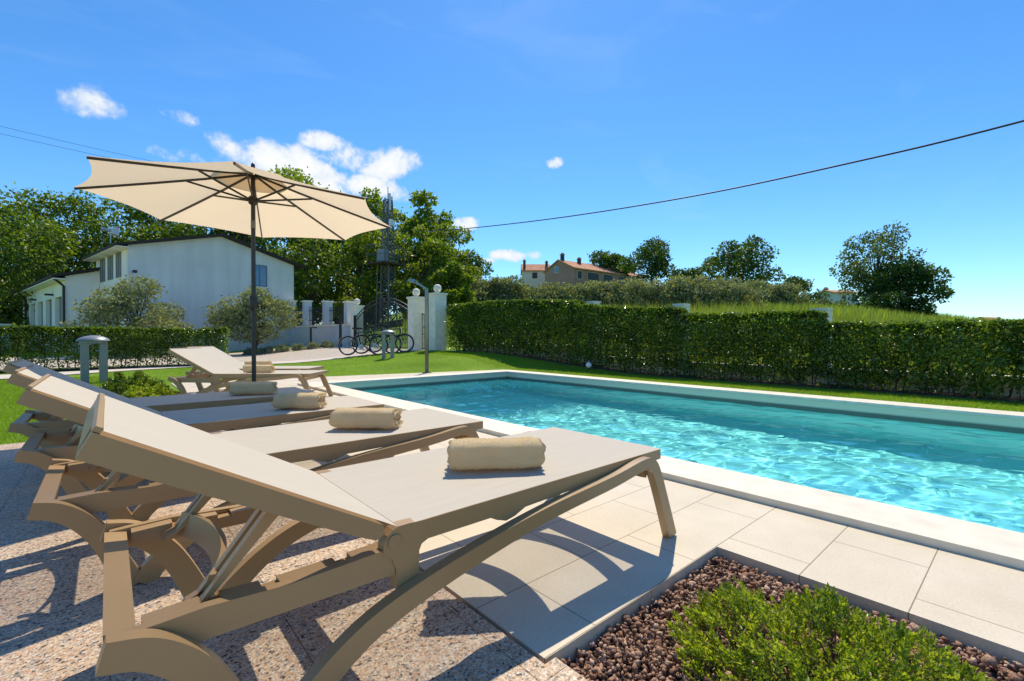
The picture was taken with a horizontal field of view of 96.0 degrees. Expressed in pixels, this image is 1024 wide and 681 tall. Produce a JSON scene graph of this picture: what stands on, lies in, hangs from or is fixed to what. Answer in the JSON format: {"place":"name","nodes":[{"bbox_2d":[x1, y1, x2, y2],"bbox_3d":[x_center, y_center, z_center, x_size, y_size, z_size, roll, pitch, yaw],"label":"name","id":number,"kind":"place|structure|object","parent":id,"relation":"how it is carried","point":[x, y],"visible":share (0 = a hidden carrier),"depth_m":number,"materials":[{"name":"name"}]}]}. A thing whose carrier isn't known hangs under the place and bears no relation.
{"place":"outdoors","nodes":[
{"label":"outdoors","id":0,"kind":"place"},
{"bbox_2d":[0,346,407,369],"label":"driveway","id":1,"kind":"structure","parent":0,"point":[314,353],"depth_m":18.00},
{"bbox_2d":[353,297,407,348],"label":"driveway gate","id":2,"kind":"structure","parent":1,"relation":"on","point":[381,310],"depth_m":19.98,"materials":[{"name":"black metal"}]},
{"bbox_2d":[0,350,420,378],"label":"path","id":3,"kind":"structure","parent":0,"point":[6,376],"depth_m":12.67,"materials":[{"name":"concrete"}]},
{"bbox_2d":[337,325,387,354],"bbox_3d":[-5.210,0.006,16.103,1.780,1.033,0.618,0,-5,-1],"label":"bicycle","id":4,"kind":"object","parent":3,"relation":"on","point":[360,346],"visible":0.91,"depth_m":16.08,"materials":[{"name":"black metal"}]},
{"bbox_2d":[350,324,401,353],"bbox_3d":[-4.792,-0.041,16.282,1.780,1.033,0.618,0,-5,-4],"label":"bicycle","id":5,"kind":"object","parent":3,"relation":"on","point":[374,344],"visible":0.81,"depth_m":16.25,"materials":[{"name":"metal"}]},
{"bbox_2d":[363,323,413,352],"bbox_3d":[-4.394,-0.083,16.460,1.780,1.033,0.618,0,-5,-7],"label":"bicycle","id":6,"kind":"object","parent":3,"relation":"on","point":[401,335],"visible":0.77,"depth_m":16.46,"materials":[{"name":"metal"}]},
{"bbox_2d":[0,430,587,680],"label":"granite terrace","id":7,"kind":"structure","parent":0,"point":[51,599],"depth_m":1.38,"materials":[{"name":"beige stone"}]},
{"bbox_2d":[2,359,313,447],"bbox_3d":[-2.517,0.483,3.583,1.880,0.721,0.700,0,1,-41],"label":"sun lounger","id":8,"kind":"object","parent":7,"relation":"on","point":[21,424],"visible":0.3,"depth_m":3.33,"materials":[{"name":"beige plastic"}]},
{"bbox_2d":[228,381,277,394],"bbox_3d":[-2.152,0.390,3.844,0.358,0.114,0.170,0,0,-11],"label":"rolled towel","id":9,"kind":"object","parent":8,"relation":"on","point":[251,387],"visible":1,"depth_m":3.78,"materials":[{"name":"beige fabric"}]},
{"bbox_2d":[7,364,392,494],"bbox_3d":[-1.771,0.488,2.926,1.880,0.721,0.700,0,1,-41],"label":"sun lounger","id":10,"kind":"object","parent":7,"relation":"on","point":[210,419],"visible":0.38,"depth_m":2.64,"materials":[{"name":"beige plastic"}]},
{"bbox_2d":[271,392,326,408],"bbox_3d":[-1.418,0.398,3.089,0.329,0.111,0.167,0,0,0],"label":"rolled towel","id":11,"kind":"object","parent":10,"relation":"on","point":[303,400],"visible":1,"depth_m":3.02,"materials":[{"name":"beige fabric"}]},
{"bbox_2d":[16,374,482,585],"bbox_3d":[-1.027,0.494,2.276,1.880,0.721,0.700,0,1,-41],"label":"sun lounger","id":12,"kind":"object","parent":7,"relation":"on","point":[423,429],"visible":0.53,"depth_m":1.94,"materials":[{"name":"beige plastic"}]},
{"bbox_2d":[328,407,402,428],"bbox_3d":[-0.762,0.403,2.424,0.356,0.112,0.166,0,0,4],"label":"rolled towel","id":13,"kind":"object","parent":12,"relation":"on","point":[364,418],"visible":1,"depth_m":2.36,"materials":[{"name":"beige fabric"}]},
{"bbox_2d":[75,393,675,680],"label":"sun lounger","id":14,"kind":"object","parent":7,"relation":"on","point":[402,508],"visible":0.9,"depth_m":1.15,"materials":[{"name":"beige plastic"}]},
{"bbox_2d":[447,436,545,470],"bbox_3d":[-0.058,0.410,1.697,0.366,0.111,0.166,0,0,-6],"label":"rolled towel","id":15,"kind":"object","parent":14,"relation":"on","point":[494,453],"visible":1,"depth_m":1.63,"materials":[{"name":"beige fabric"}]},
{"bbox_2d":[0,310,1023,444],"bbox_3d":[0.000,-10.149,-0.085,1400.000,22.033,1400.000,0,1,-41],"label":"ground","id":16,"kind":"structure","parent":0,"point":[463,367],"depth_m":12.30,"materials":[{"name":"green plant"}]},
{"bbox_2d":[0,203,40,323],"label":"woodland tree","id":17,"kind":"object","parent":16,"relation":"on","point":[8,310],"visible":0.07,"depth_m":41.27,"materials":[{"name":"green plant"}]},
{"bbox_2d":[0,181,75,345],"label":"woodland tree","id":18,"kind":"object","parent":16,"relation":"on","point":[10,218],"visible":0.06,"depth_m":43.49,"materials":[{"name":"green plant"}]},
{"bbox_2d":[0,207,95,338],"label":"woodland tree","id":19,"kind":"object","parent":16,"relation":"on","point":[51,242],"visible":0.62,"depth_m":31.38,"materials":[{"name":"green plant"}]},
{"bbox_2d":[0,186,124,324],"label":"woodland tree","id":20,"kind":"object","parent":16,"relation":"on","point":[18,205],"visible":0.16,"depth_m":42.79,"materials":[{"name":"green plant"}]},
{"bbox_2d":[9,190,172,281],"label":"woodland tree","id":21,"kind":"object","parent":16,"relation":"on","point":[95,224],"visible":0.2,"depth_m":43.57,"materials":[{"name":"green plant"}]},
{"bbox_2d":[76,335,109,382],"bbox_3d":[-7.734,0.360,8.517,0.472,0.910,0.472,0,1,39],"label":"bollard lamp","id":22,"kind":"object","parent":16,"relation":"on","point":[86,341],"visible":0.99,"depth_m":8.39,"materials":[{"name":"grey metal"}]},
{"bbox_2d":[0,364,190,371],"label":"hedge bed","id":23,"kind":"object","parent":16,"relation":"on","point":[121,367],"visible":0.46,"depth_m":12.59,"materials":[{"name":"soil"}]},
{"bbox_2d":[0,323,229,369],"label":"hedge","id":24,"kind":"object","parent":23,"relation":"on","point":[32,333],"visible":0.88,"depth_m":12.36,"materials":[{"name":"green plant"}]},
{"bbox_2d":[59,274,194,356],"bbox_3d":[-16.145,-0.952,19.728,4.279,3.891,3.668,0,1,-20],"label":"olive tree","id":25,"kind":"object","parent":16,"relation":"on","point":[103,309],"visible":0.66,"depth_m":19.12,"materials":[{"name":"green plant"}]},
{"bbox_2d":[99,370,169,394],"bbox_3d":[-5.819,0.645,7.069,0.917,0.376,0.855,0,1,-41],"label":"shrub","id":26,"kind":"object","parent":16,"relation":"on","point":[119,384],"visible":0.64,"depth_m":6.94,"materials":[{"name":"green plant"}]},
{"bbox_2d":[82,200,207,267],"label":"woodland tree","id":27,"kind":"object","parent":16,"relation":"on","point":[140,216],"visible":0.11,"depth_m":41.99,"materials":[{"name":"green plant"}]},
{"bbox_2d":[11,233,304,353],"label":"house","id":28,"kind":"structure","parent":16,"relation":"on","point":[192,274],"depth_m":24.65,"materials":[{"name":"white paint"}]},
{"bbox_2d":[100,258,104,282],"bbox_3d":[-22.079,-3.769,24.837,1.000,1.230,0.028,0,1,38],"label":"window","id":29,"kind":"structure","parent":28,"relation":"in","point":[102,262],"depth_m":24.83,"materials":[{"name":"grey glass"}]},
{"bbox_2d":[107,255,112,279],"bbox_3d":[-20.805,-3.761,23.871,1.000,1.230,0.028,0,1,38],"label":"window","id":30,"kind":"structure","parent":28,"relation":"in","point":[109,259],"depth_m":23.86,"materials":[{"name":"grey glass"}]},
{"bbox_2d":[101,227,119,242],"bbox_3d":[-21.920,-5.786,25.108,0.330,0.960,0.825,0,0,9],"label":"satellite dish","id":31,"kind":"object","parent":28,"relation":"attached to","point":[113,231],"visible":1,"depth_m":25.15,"materials":[{"name":"metal"}]},
{"bbox_2d":[116,252,120,277],"bbox_3d":[-19.577,-3.753,22.926,0.900,1.230,0.028,0,1,38],"label":"window","id":32,"kind":"structure","parent":28,"relation":"in","point":[118,255],"depth_m":22.91,"materials":[{"name":"grey glass"}]},
{"bbox_2d":[256,265,268,287],"bbox_3d":[-14.578,-3.719,26.638,0.088,1.300,0.930,0,1,38],"label":"window","id":33,"kind":"structure","parent":28,"relation":"in","point":[261,270],"depth_m":26.74,"materials":[{"name":"blue glass"}]},
{"bbox_2d":[131,220,271,247],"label":"woodland tree","id":34,"kind":"object","parent":16,"relation":"on","point":[169,230],"visible":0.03,"depth_m":42.61,"materials":[{"name":"green plant"}]},
{"bbox_2d":[165,221,292,260],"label":"woodland tree","id":35,"kind":"object","parent":16,"relation":"on","point":[201,231],"visible":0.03,"depth_m":42.85,"materials":[{"name":"green plant"}]},
{"bbox_2d":[200,285,305,350],"bbox_3d":[-12.120,-0.913,22.022,4.413,3.381,3.698,0,1,-41],"label":"olive tree","id":36,"kind":"object","parent":16,"relation":"on","point":[235,318],"visible":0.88,"depth_m":21.32,"materials":[{"name":"green plant"}]},
{"bbox_2d":[258,346,274,353],"bbox_3d":[-11.312,0.439,21.245,0.754,0.440,0.762,0,1,-41],"label":"lavender clump","id":37,"kind":"object","parent":16,"relation":"on","point":[262,350],"visible":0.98,"depth_m":21.12,"materials":[{"name":"green plant"}]},
{"bbox_2d":[239,165,335,325],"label":"woodland tree","id":38,"kind":"object","parent":16,"relation":"on","point":[295,177],"visible":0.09,"depth_m":43.84,"materials":[{"name":"green plant"}]},
{"bbox_2d":[266,237,365,325],"bbox_3d":[-15.327,-4.490,35.177,7.808,8.671,8.549,0,0,-7],"label":"woodland tree","id":39,"kind":"object","parent":16,"relation":"on","point":[314,287],"visible":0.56,"depth_m":34.61,"materials":[{"name":"green plant"}]},
{"bbox_2d":[286,300,354,346],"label":"fence wall","id":40,"kind":"structure","parent":16,"relation":"on","point":[327,329],"depth_m":25.05,"materials":[{"name":"paint"}]},
{"bbox_2d":[271,185,379,323],"bbox_3d":[-16.469,-7.165,41.772,10.952,14.034,10.162,0,0,0],"label":"woodland tree","id":41,"kind":"object","parent":16,"relation":"on","point":[314,242],"visible":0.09,"depth_m":39.50,"materials":[{"name":"green plant"}]},
{"bbox_2d":[349,299,364,346],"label":"gate pillar","id":42,"kind":"structure","parent":16,"relation":"on","point":[356,308],"depth_m":22.35,"materials":[{"name":"paint"}]},
{"bbox_2d":[324,229,404,325],"bbox_3d":[-10.766,-4.472,34.087,5.664,8.555,6.169,0,1,-41],"label":"woodland tree","id":43,"kind":"object","parent":16,"relation":"on","point":[367,278],"visible":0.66,"depth_m":33.56,"materials":[{"name":"green plant"}]},
{"bbox_2d":[349,187,399,322],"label":"woodland tree","id":44,"kind":"object","parent":16,"relation":"on","point":[376,199],"visible":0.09,"depth_m":43.48,"materials":[{"name":"green plant"}]},
{"bbox_2d":[367,193,404,327],"bbox_3d":[-8.412,-4.953,30.774,1.545,10.701,1.945,0,1,26],"label":"lattice mast","id":45,"kind":"object","parent":16,"relation":"on","point":[383,256],"visible":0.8,"depth_m":30.69,"materials":[{"name":"grey metal"}]},
{"bbox_2d":[398,120,1023,230],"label":"overhead cable","id":46,"kind":"object","parent":45,"relation":"attached to","point":[1013,123],"visible":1,"depth_m":12.40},
{"bbox_2d":[381,330,395,358],"bbox_3d":[-3.885,0.116,14.485,0.472,0.910,0.472,0,0,-6],"label":"bollard lamp","id":47,"kind":"object","parent":16,"relation":"on","point":[390,332],"visible":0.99,"depth_m":14.39,"materials":[{"name":"grey metal"}]},
{"bbox_2d":[406,288,424,349],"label":"gate pillar","id":48,"kind":"structure","parent":16,"relation":"on","point":[416,306],"depth_m":17.21,"materials":[{"name":"paint"}]},
{"bbox_2d":[383,189,458,312],"bbox_3d":[-8.447,-6.721,40.566,6.495,13.101,6.970,0,1,-30],"label":"woodland tree","id":49,"kind":"object","parent":16,"relation":"on","point":[421,198],"visible":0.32,"depth_m":39.71,"materials":[{"name":"green plant"}]},
{"bbox_2d":[389,223,457,318],"bbox_3d":[-6.461,-4.385,33.635,5.143,8.382,5.321,0,0,-15],"label":"woodland tree","id":50,"kind":"object","parent":16,"relation":"on","point":[437,252],"visible":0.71,"depth_m":32.75,"materials":[{"name":"green plant"}]},
{"bbox_2d":[429,284,447,350],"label":"gate pillar","id":51,"kind":"structure","parent":16,"relation":"on","point":[437,318],"depth_m":16.46,"materials":[{"name":"paint"}]},
{"bbox_2d":[411,218,485,290],"bbox_3d":[-5.300,-5.103,38.598,6.266,9.854,6.869,0,1,-41],"label":"woodland tree","id":52,"kind":"object","parent":16,"relation":"on","point":[453,235],"visible":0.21,"depth_m":37.51,"materials":[{"name":"green plant"}]},
{"bbox_2d":[423,260,476,313],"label":"woodland tree","id":53,"kind":"object","parent":16,"relation":"on","point":[451,278],"visible":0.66,"depth_m":30.53,"materials":[{"name":"green plant"}]},
{"bbox_2d":[458,275,492,301],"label":"olive tree","id":54,"kind":"object","parent":16,"relation":"on","point":[484,283],"visible":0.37,"depth_m":35.23,"materials":[{"name":"green plant"}]},
{"bbox_2d":[459,249,493,297],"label":"woodland tree","id":55,"kind":"object","parent":16,"relation":"on","point":[469,263],"visible":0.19,"depth_m":41.89,"materials":[{"name":"green plant"}]},
{"bbox_2d":[472,274,516,301],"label":"olive tree","id":56,"kind":"object","parent":16,"relation":"on","point":[501,291],"visible":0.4,"depth_m":35.40,"materials":[{"name":"green plant"}]},
{"bbox_2d":[484,275,529,300],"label":"olive tree","id":57,"kind":"object","parent":16,"relation":"on","point":[514,283],"visible":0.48,"depth_m":35.50,"materials":[{"name":"green plant"}]},
{"bbox_2d":[503,283,547,299],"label":"olive tree","id":58,"kind":"object","parent":16,"relation":"on","point":[531,291],"visible":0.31,"depth_m":35.17,"materials":[{"name":"green plant"}]},
{"bbox_2d":[521,259,549,290],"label":"hill house","id":59,"kind":"structure","parent":16,"relation":"on","point":[533,275],"depth_m":111.96,"materials":[{"name":"paint"}]},
{"bbox_2d":[524,281,568,299],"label":"olive tree","id":60,"kind":"object","parent":16,"relation":"on","point":[552,286],"visible":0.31,"depth_m":35.20,"materials":[{"name":"green plant"}]},
{"bbox_2d":[545,281,594,302],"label":"olive tree","id":61,"kind":"object","parent":16,"relation":"on","point":[571,295],"visible":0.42,"depth_m":35.09,"materials":[{"name":"green plant"}]},
{"bbox_2d":[569,280,611,304],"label":"olive tree","id":62,"kind":"object","parent":16,"relation":"on","point":[595,286],"visible":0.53,"depth_m":35.21,"materials":[{"name":"green plant"}]},
{"bbox_2d":[543,253,642,287],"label":"hill house","id":63,"kind":"structure","parent":16,"relation":"on","point":[560,270],"depth_m":95.27,"materials":[{"name":"painted plaster"},{"name":"terracotta roof tile"},{"name":"window glass"}]},
{"bbox_2d":[587,272,598,280],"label":"window","id":64,"kind":"structure","parent":63,"relation":"in","point":[591,276],"depth_m":94.97,"materials":[{"name":"grey glass"}]},
{"bbox_2d":[587,249,632,276],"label":"tree","id":65,"kind":"object","parent":16,"relation":"on","point":[607,260],"visible":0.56,"depth_m":101.81,"materials":[{"name":"green plant"}]},
{"bbox_2d":[592,279,631,305],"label":"olive tree","id":66,"kind":"object","parent":16,"relation":"on","point":[609,288],"visible":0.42,"depth_m":35.30,"materials":[{"name":"green plant"}]},
{"bbox_2d":[605,276,658,307],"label":"olive tree","id":67,"kind":"object","parent":16,"relation":"on","point":[638,288],"visible":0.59,"depth_m":35.03,"materials":[{"name":"green plant"}]},
{"bbox_2d":[616,235,680,281],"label":"tree","id":68,"kind":"object","parent":16,"relation":"on","point":[654,253],"visible":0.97,"depth_m":83.17,"materials":[{"name":"green plant"}]},
{"bbox_2d":[640,276,678,306],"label":"olive tree","id":69,"kind":"object","parent":16,"relation":"on","point":[663,297],"visible":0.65,"depth_m":35.02,"materials":[{"name":"green plant"}]},
{"bbox_2d":[653,274,699,309],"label":"olive tree","id":70,"kind":"object","parent":16,"relation":"on","point":[682,286],"visible":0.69,"depth_m":35.05,"materials":[{"name":"green plant"}]},
{"bbox_2d":[666,266,702,279],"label":"tree","id":71,"kind":"object","parent":16,"relation":"on","point":[693,271],"visible":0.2,"depth_m":83.50,"materials":[{"name":"green plant"}]},
{"bbox_2d":[678,273,720,306],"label":"olive tree","id":72,"kind":"object","parent":16,"relation":"on","point":[697,287],"visible":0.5,"depth_m":35.09,"materials":[{"name":"green plant"}]},
{"bbox_2d":[401,297,1023,375],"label":"field grass","id":73,"kind":"structure","parent":16,"relation":"on","point":[885,312],"depth_m":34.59,"materials":[{"name":"green plant"}]},
{"bbox_2d":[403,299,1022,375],"bbox_3d":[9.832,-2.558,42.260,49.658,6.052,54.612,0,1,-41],"label":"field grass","id":74,"kind":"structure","parent":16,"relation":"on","point":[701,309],"depth_m":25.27,"materials":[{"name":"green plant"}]},
{"bbox_2d":[695,255,730,287],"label":"tree","id":75,"kind":"object","parent":16,"relation":"on","point":[705,263],"visible":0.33,"depth_m":78.88,"materials":[{"name":"green plant"}]},
{"bbox_2d":[700,275,744,305],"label":"olive tree","id":76,"kind":"object","parent":16,"relation":"on","point":[718,285],"visible":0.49,"depth_m":35.00,"materials":[{"name":"green plant"}]},
{"bbox_2d":[444,350,1023,402],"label":"hedge bed","id":77,"kind":"object","parent":16,"relation":"on","point":[972,396],"visible":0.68,"depth_m":8.39,"materials":[{"name":"soil"}]},
{"bbox_2d":[443,298,584,362],"bbox_3d":[-0.161,-0.347,14.290,0.916,1.984,5.913,0,1,-41],"label":"hedge","id":78,"kind":"object","parent":77,"relation":"on","point":[487,316],"visible":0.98,"depth_m":13.66,"materials":[{"name":"green plant"}]},
{"bbox_2d":[568,303,688,375],"bbox_3d":[2.701,-0.096,11.012,0.872,1.780,3.014,0,1,-41],"label":"hedge","id":79,"kind":"object","parent":77,"relation":"on","point":[657,316],"visible":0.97,"depth_m":10.77,"materials":[{"name":"green plant"}]},
{"bbox_2d":[673,309,830,385],"bbox_3d":[4.513,0.105,8.934,0.867,1.441,2.703,0,1,-41],"label":"hedge","id":80,"kind":"object","parent":77,"relation":"on","point":[808,321],"visible":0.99,"depth_m":8.65,"materials":[{"name":"green plant"}]},
{"bbox_2d":[816,317,1023,399],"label":"hedge","id":81,"kind":"object","parent":77,"relation":"on","point":[988,331],"visible":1,"depth_m":6.82,"materials":[{"name":"green plant"}]},
{"bbox_2d":[463,301,1023,396],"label":"boundary wall","id":82,"kind":"structure","parent":16,"relation":"on","point":[1006,390],"depth_m":8.48,"materials":[{"name":"stone"}]},
{"bbox_2d":[699,234,788,286],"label":"tree","id":83,"kind":"object","parent":16,"relation":"on","point":[738,261],"visible":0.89,"depth_m":73.20,"materials":[{"name":"green plant"}]},
{"bbox_2d":[717,275,771,308],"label":"olive tree","id":84,"kind":"object","parent":16,"relation":"on","point":[755,292],"visible":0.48,"depth_m":35.13,"materials":[{"name":"green plant"}]},
{"bbox_2d":[749,279,776,303],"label":"olive tree","id":85,"kind":"object","parent":16,"relation":"on","point":[768,286],"visible":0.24,"depth_m":45.00,"materials":[{"name":"green plant"}]},
{"bbox_2d":[765,282,795,306],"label":"olive tree","id":86,"kind":"object","parent":16,"relation":"on","point":[777,287],"visible":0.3,"depth_m":45.27,"materials":[{"name":"green plant"}]},
{"bbox_2d":[775,282,809,304],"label":"olive tree","id":87,"kind":"object","parent":16,"relation":"on","point":[789,286],"visible":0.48,"depth_m":45.42,"materials":[{"name":"green plant"}]},
{"bbox_2d":[778,275,829,302],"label":"tree","id":88,"kind":"object","parent":16,"relation":"on","point":[801,281],"visible":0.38,"depth_m":68.62,"materials":[{"name":"green plant"}]},
{"bbox_2d":[811,296,851,307],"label":"scrub bush","id":89,"kind":"object","parent":16,"relation":"on","point":[822,300],"visible":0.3,"depth_m":52.23,"materials":[{"name":"green plant"}]},
{"bbox_2d":[816,287,857,305],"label":"hill house","id":90,"kind":"structure","parent":16,"relation":"on","point":[834,294],"depth_m":88.58,"materials":[{"name":"paint"}]},
{"bbox_2d":[829,220,941,302],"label":"tree","id":91,"kind":"object","parent":16,"relation":"on","point":[855,269],"visible":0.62,"depth_m":54.30,"materials":[{"name":"green plant"}]},
{"bbox_2d":[848,255,955,316],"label":"tree","id":92,"kind":"object","parent":16,"relation":"on","point":[895,286],"visible":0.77,"depth_m":50.56,"materials":[{"name":"green plant"}]},
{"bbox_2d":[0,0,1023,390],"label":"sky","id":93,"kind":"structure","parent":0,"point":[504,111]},
{"bbox_2d":[171,370,1023,667],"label":"tiled terrace","id":94,"kind":"structure","parent":0,"point":[569,582],"depth_m":1.71,"materials":[{"name":"beige tile"}]},
{"bbox_2d":[74,156,390,429],"bbox_3d":[-2.472,-0.437,4.386,2.490,2.510,2.492,0,1,-41],"label":"parasol","id":95,"kind":"object","parent":94,"relation":"on","point":[252,200],"visible":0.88,"depth_m":4.43,"materials":[{"name":"beige fabric"}]},
{"bbox_2d":[167,347,332,395],"bbox_3d":[-3.496,0.461,6.253,1.880,0.721,0.700,0,0,-1],"label":"sun lounger","id":96,"kind":"object","parent":94,"relation":"on","point":[214,368],"visible":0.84,"depth_m":5.98,"materials":[{"name":"beige plastic"}]},
{"bbox_2d":[243,364,274,372],"bbox_3d":[-3.388,0.372,6.171,0.382,0.110,0.169,0,0,-1],"label":"rolled towel","id":97,"kind":"object","parent":96,"relation":"on","point":[261,368],"visible":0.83,"depth_m":6.10,"materials":[{"name":"beige fabric"}]},
{"bbox_2d":[185,346,324,392],"bbox_3d":[-3.947,0.453,7.214,1.880,0.721,0.700,0,0,-1],"label":"sun lounger","id":98,"kind":"object","parent":94,"relation":"on","point":[229,359],"visible":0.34,"depth_m":7.23,"materials":[{"name":"beige plastic"}]},
{"bbox_2d":[408,279,431,372],"bbox_3d":[-2.170,-0.342,10.871,0.520,2.209,0.200,0,0,0],"label":"garden shower","id":99,"kind":"object","parent":94,"relation":"on","point":[426,326],"visible":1,"depth_m":10.84,"materials":[{"name":"silver metal"}]},
{"bbox_2d":[297,370,1023,570],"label":"swimming pool","id":100,"kind":"structure","parent":94,"relation":"in","point":[996,545],"depth_m":3.94,"materials":[{"name":"stone"}]},
{"bbox_2d":[360,379,1023,532],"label":"water","id":101,"kind":"structure","parent":100,"relation":"in","point":[974,475],"depth_m":4.44,"materials":[{"name":"blue liquid"}]},
{"bbox_2d":[560,556,1023,680],"bbox_3d":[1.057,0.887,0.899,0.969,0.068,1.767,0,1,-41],"label":"gravel","id":102,"kind":"structure","parent":0,"point":[746,574],"depth_m":1.34,"materials":[{"name":"brown gravel"}]},
{"bbox_2d":[667,575,994,680],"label":"shrub","id":103,"kind":"object","parent":102,"relation":"on","point":[827,607],"visible":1,"depth_m":1.22,"materials":[{"name":"green plant"}]},
{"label":"gravel","id":104,"kind":"object","parent":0,"visible":0},
{"bbox_2d":[121,383,178,397],"bbox_3d":[-5.060,0.732,6.400,0.728,0.279,0.846,0,1,-41],"label":"shrub","id":105,"kind":"object","parent":104,"relation":"on","point":[147,390],"visible":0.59,"depth_m":6.32,"materials":[{"name":"green plant"}]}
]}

